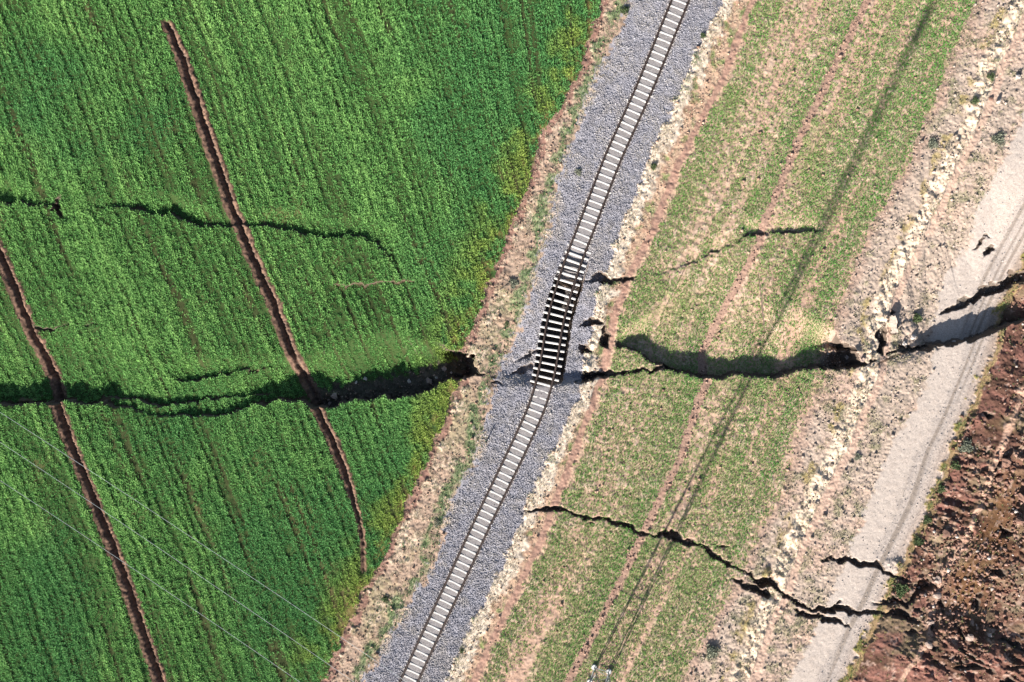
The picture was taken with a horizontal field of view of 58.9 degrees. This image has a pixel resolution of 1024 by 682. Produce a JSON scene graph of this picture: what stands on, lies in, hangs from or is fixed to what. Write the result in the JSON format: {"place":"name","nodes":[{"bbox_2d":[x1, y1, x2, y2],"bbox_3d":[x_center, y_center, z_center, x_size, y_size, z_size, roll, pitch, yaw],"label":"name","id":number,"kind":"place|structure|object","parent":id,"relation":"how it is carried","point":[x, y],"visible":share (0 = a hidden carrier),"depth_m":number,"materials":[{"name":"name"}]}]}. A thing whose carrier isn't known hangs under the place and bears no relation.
{"place":"outdoors","nodes":[
{"label":"outdoors","id":0,"kind":"place"},
{"bbox_2d":[0,0,601,681],"bbox_3d":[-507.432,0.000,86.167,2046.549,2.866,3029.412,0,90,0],"label":"wheat field","id":1,"kind":"structure","parent":0,"point":[256,272],"depth_m":85.01,"materials":[{"name":"green plant"}]},
{"bbox_2d":[331,392,336,398],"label":"rock","id":2,"kind":"object","parent":1,"relation":"on","point":[334,395],"visible":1,"depth_m":86.04,"materials":[{"name":"grey stone"}]},
{"bbox_2d":[426,377,431,384],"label":"rock","id":3,"kind":"object","parent":1,"relation":"on","point":[428,380],"visible":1,"depth_m":86.44,"materials":[{"name":"grey stone"}]},
{"bbox_2d":[322,0,626,681],"bbox_3d":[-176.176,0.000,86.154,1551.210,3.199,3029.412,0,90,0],"label":"field verge","id":4,"kind":"structure","parent":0,"point":[509,269],"depth_m":85.01,"materials":[{"name":"beige soil"}]},
{"bbox_2d":[381,596,388,601],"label":"bush","id":5,"kind":"object","parent":4,"relation":"on","point":[384,598],"visible":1,"depth_m":84.88,"materials":[{"name":"green plant"}]},
{"bbox_2d":[434,518,441,526],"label":"bush","id":6,"kind":"object","parent":4,"relation":"on","point":[436,524],"visible":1,"depth_m":84.71,"materials":[{"name":"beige plant"}]},
{"bbox_2d":[508,278,519,289],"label":"bush","id":7,"kind":"object","parent":4,"relation":"on","point":[515,283],"visible":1,"depth_m":84.81,"materials":[{"name":"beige plant"}]},
{"bbox_2d":[619,6,628,15],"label":"bush","id":8,"kind":"object","parent":4,"relation":"on","point":[624,10],"visible":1,"depth_m":84.72,"materials":[{"name":"green plant"}]},
{"bbox_2d":[359,0,722,681],"bbox_3d":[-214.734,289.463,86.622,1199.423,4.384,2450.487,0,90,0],"label":"ballast bed","id":9,"kind":"object","parent":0,"point":[541,394],"visible":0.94,"depth_m":84.53,"materials":[{"name":"grey gravel"}]},
{"bbox_2d":[398,0,689,681],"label":"railway track","id":10,"kind":"structure","parent":9,"relation":"on","point":[576,277],"depth_m":84.45,"materials":[{"name":"metal"}]},
{"bbox_2d":[574,169,581,176],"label":"bush","id":11,"kind":"object","parent":9,"relation":"on","point":[577,172],"visible":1,"depth_m":84.41,"materials":[{"name":"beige plant"}]},
{"bbox_2d":[445,0,758,681],"bbox_3d":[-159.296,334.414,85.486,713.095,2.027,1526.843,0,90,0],"label":"trackside verge","id":12,"kind":"structure","parent":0,"point":[565,478],"depth_m":84.98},
{"bbox_2d":[650,163,656,170],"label":"bush","id":13,"kind":"object","parent":12,"relation":"on","point":[653,166],"visible":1,"depth_m":84.50,"materials":[{"name":"green plant"}]},
{"bbox_2d":[322,0,1023,681],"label":"dry grass","id":14,"kind":"structure","parent":0,"point":[514,224],"depth_m":84.90,"materials":[{"name":"plant"}]},
{"bbox_2d":[480,0,977,681],"bbox_3d":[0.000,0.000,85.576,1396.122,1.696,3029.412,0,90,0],"label":"sparse field","id":15,"kind":"structure","parent":0,"point":[528,662],"depth_m":85.01,"materials":[{"name":"green plant"}]},
{"bbox_2d":[587,664,611,681],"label":"lattice tower","id":16,"kind":"structure","parent":15,"relation":"on","point":[595,668],"depth_m":84.77,"materials":[{"name":"metal"}]},
{"bbox_2d":[1,481,297,680],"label":"power wire","id":17,"kind":"object","parent":16,"relation":"attached to","point":[152,581],"visible":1,"depth_m":56.50,"materials":[{"name":"metal"}]},
{"bbox_2d":[0,442,353,681],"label":"power wire","id":18,"kind":"object","parent":16,"relation":"attached to","point":[181,563],"visible":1,"depth_m":56.40,"materials":[{"name":"metal"}]},
{"bbox_2d":[0,412,404,680],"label":"power wire","id":19,"kind":"object","parent":16,"relation":"attached to","point":[205,546],"visible":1,"depth_m":56.33,"materials":[{"name":"metal"}]},
{"bbox_2d":[682,0,1023,681],"bbox_3d":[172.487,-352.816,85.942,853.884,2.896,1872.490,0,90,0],"label":"stony verge","id":20,"kind":"structure","parent":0,"point":[903,282],"depth_m":85.01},
{"bbox_2d":[706,644,720,659],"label":"bush","id":21,"kind":"object","parent":20,"relation":"on","point":[711,652],"visible":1,"depth_m":84.70,"materials":[{"name":"green plant"}]},
{"bbox_2d":[854,452,861,460],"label":"bush","id":22,"kind":"object","parent":20,"relation":"on","point":[857,456],"visible":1,"depth_m":84.85,"materials":[{"name":"beige plant"}]},
{"bbox_2d":[889,315,897,332],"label":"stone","id":23,"kind":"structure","parent":20,"relation":"on","point":[893,322],"depth_m":85.07,"materials":[{"name":"beige stone"}]},
{"bbox_2d":[913,313,922,323],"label":"bush","id":24,"kind":"object","parent":20,"relation":"on","point":[918,318],"visible":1,"depth_m":85.98,"materials":[{"name":"green plant"}]},
{"bbox_2d":[925,138,938,148],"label":"bush","id":25,"kind":"object","parent":20,"relation":"on","point":[933,143],"visible":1,"depth_m":84.79,"materials":[{"name":"green plant"}]},
{"bbox_2d":[970,97,979,104],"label":"bush","id":26,"kind":"object","parent":20,"relation":"on","point":[976,101],"visible":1,"depth_m":84.52,"materials":[{"name":"green plant"}]},
{"bbox_2d":[987,72,994,81],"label":"bush","id":27,"kind":"object","parent":20,"relation":"on","point":[990,77],"visible":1,"depth_m":84.62,"materials":[{"name":"green plant"}]},
{"bbox_2d":[991,131,1006,146],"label":"bush","id":28,"kind":"object","parent":20,"relation":"on","point":[997,139],"visible":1,"depth_m":84.78,"materials":[{"name":"green plant"}]},
{"bbox_2d":[783,111,1023,681],"bbox_3d":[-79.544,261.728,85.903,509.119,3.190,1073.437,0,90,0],"label":"gravel road","id":29,"kind":"structure","parent":0,"point":[851,594],"depth_m":85.01,"materials":[{"name":"beige gravel"}]},
{"bbox_2d":[842,252,1023,681],"bbox_3d":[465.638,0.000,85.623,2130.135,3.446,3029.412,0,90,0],"label":"bare soil","id":30,"kind":"structure","parent":0,"point":[896,641],"depth_m":84.84,"materials":[{"name":"brown soil"}]},
{"bbox_2d":[317,0,1023,681],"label":"loose stones","id":31,"kind":"object","parent":30,"relation":"on","point":[965,558],"visible":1,"depth_m":84.95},
{"bbox_2d":[892,582,908,598],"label":"bush","id":32,"kind":"object","parent":30,"relation":"on","point":[901,591],"visible":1,"depth_m":84.49,"materials":[{"name":"green plant"}]},
{"bbox_2d":[912,536,923,545],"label":"bush","id":33,"kind":"object","parent":30,"relation":"on","point":[919,541],"visible":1,"depth_m":84.69,"materials":[{"name":"green plant"}]},
{"bbox_2d":[923,515,931,524],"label":"bush","id":34,"kind":"object","parent":30,"relation":"on","point":[927,519],"visible":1,"depth_m":84.69,"materials":[{"name":"green plant"}]},
{"bbox_2d":[924,641,932,648],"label":"soil clod","id":35,"kind":"object","parent":30,"relation":"on","point":[928,644],"visible":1,"depth_m":83.93,"materials":[{"name":"beige soil"}]},
{"bbox_2d":[926,620,933,624],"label":"soil clod","id":36,"kind":"object","parent":30,"relation":"on","point":[930,622],"visible":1,"depth_m":84.69,"materials":[{"name":"beige soil"}]},
{"bbox_2d":[932,591,940,598],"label":"soil clod","id":37,"kind":"object","parent":30,"relation":"on","point":[936,595],"visible":1,"depth_m":84.79,"materials":[{"name":"beige soil"}]},
{"bbox_2d":[933,576,941,583],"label":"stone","id":38,"kind":"object","parent":30,"relation":"on","point":[937,579],"visible":1,"depth_m":84.56,"materials":[{"name":"beige stone"}]},
{"bbox_2d":[937,484,946,493],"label":"bush","id":39,"kind":"object","parent":30,"relation":"on","point":[941,490],"visible":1,"depth_m":84.65,"materials":[{"name":"green plant"}]},
{"bbox_2d":[941,528,951,537],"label":"soil clod","id":40,"kind":"object","parent":30,"relation":"on","point":[946,532],"visible":1,"depth_m":84.47,"materials":[{"name":"beige soil"}]},
{"bbox_2d":[950,460,960,469],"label":"bush","id":41,"kind":"object","parent":30,"relation":"on","point":[955,466],"visible":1,"depth_m":84.48,"materials":[{"name":"green plant"}]},
{"bbox_2d":[958,438,973,453],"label":"bush","id":42,"kind":"object","parent":30,"relation":"on","point":[965,446],"visible":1,"depth_m":84.41,"materials":[{"name":"green plant"}]},
{"bbox_2d":[965,634,973,640],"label":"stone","id":43,"kind":"object","parent":30,"relation":"on","point":[969,637],"visible":1,"depth_m":84.39,"materials":[{"name":"beige stone"}]},
{"bbox_2d":[994,475,1002,481],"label":"soil clod","id":44,"kind":"object","parent":30,"relation":"on","point":[998,478],"visible":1,"depth_m":84.58,"materials":[{"name":"beige soil"}]},
{"bbox_2d":[1002,458,1011,467],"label":"soil clod","id":45,"kind":"object","parent":30,"relation":"on","point":[1006,462],"visible":1,"depth_m":83.90,"materials":[{"name":"beige soil"}]},
{"bbox_2d":[1014,516,1023,524],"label":"soil clod","id":46,"kind":"object","parent":30,"relation":"on","point":[1018,520],"visible":1,"depth_m":84.49,"materials":[{"name":"beige soil"}]},
{"bbox_2d":[1018,493,1023,500],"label":"soil clod","id":47,"kind":"object","parent":30,"relation":"on","point":[1021,496],"visible":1,"depth_m":84.89,"materials":[{"name":"beige soil"}]}
]}

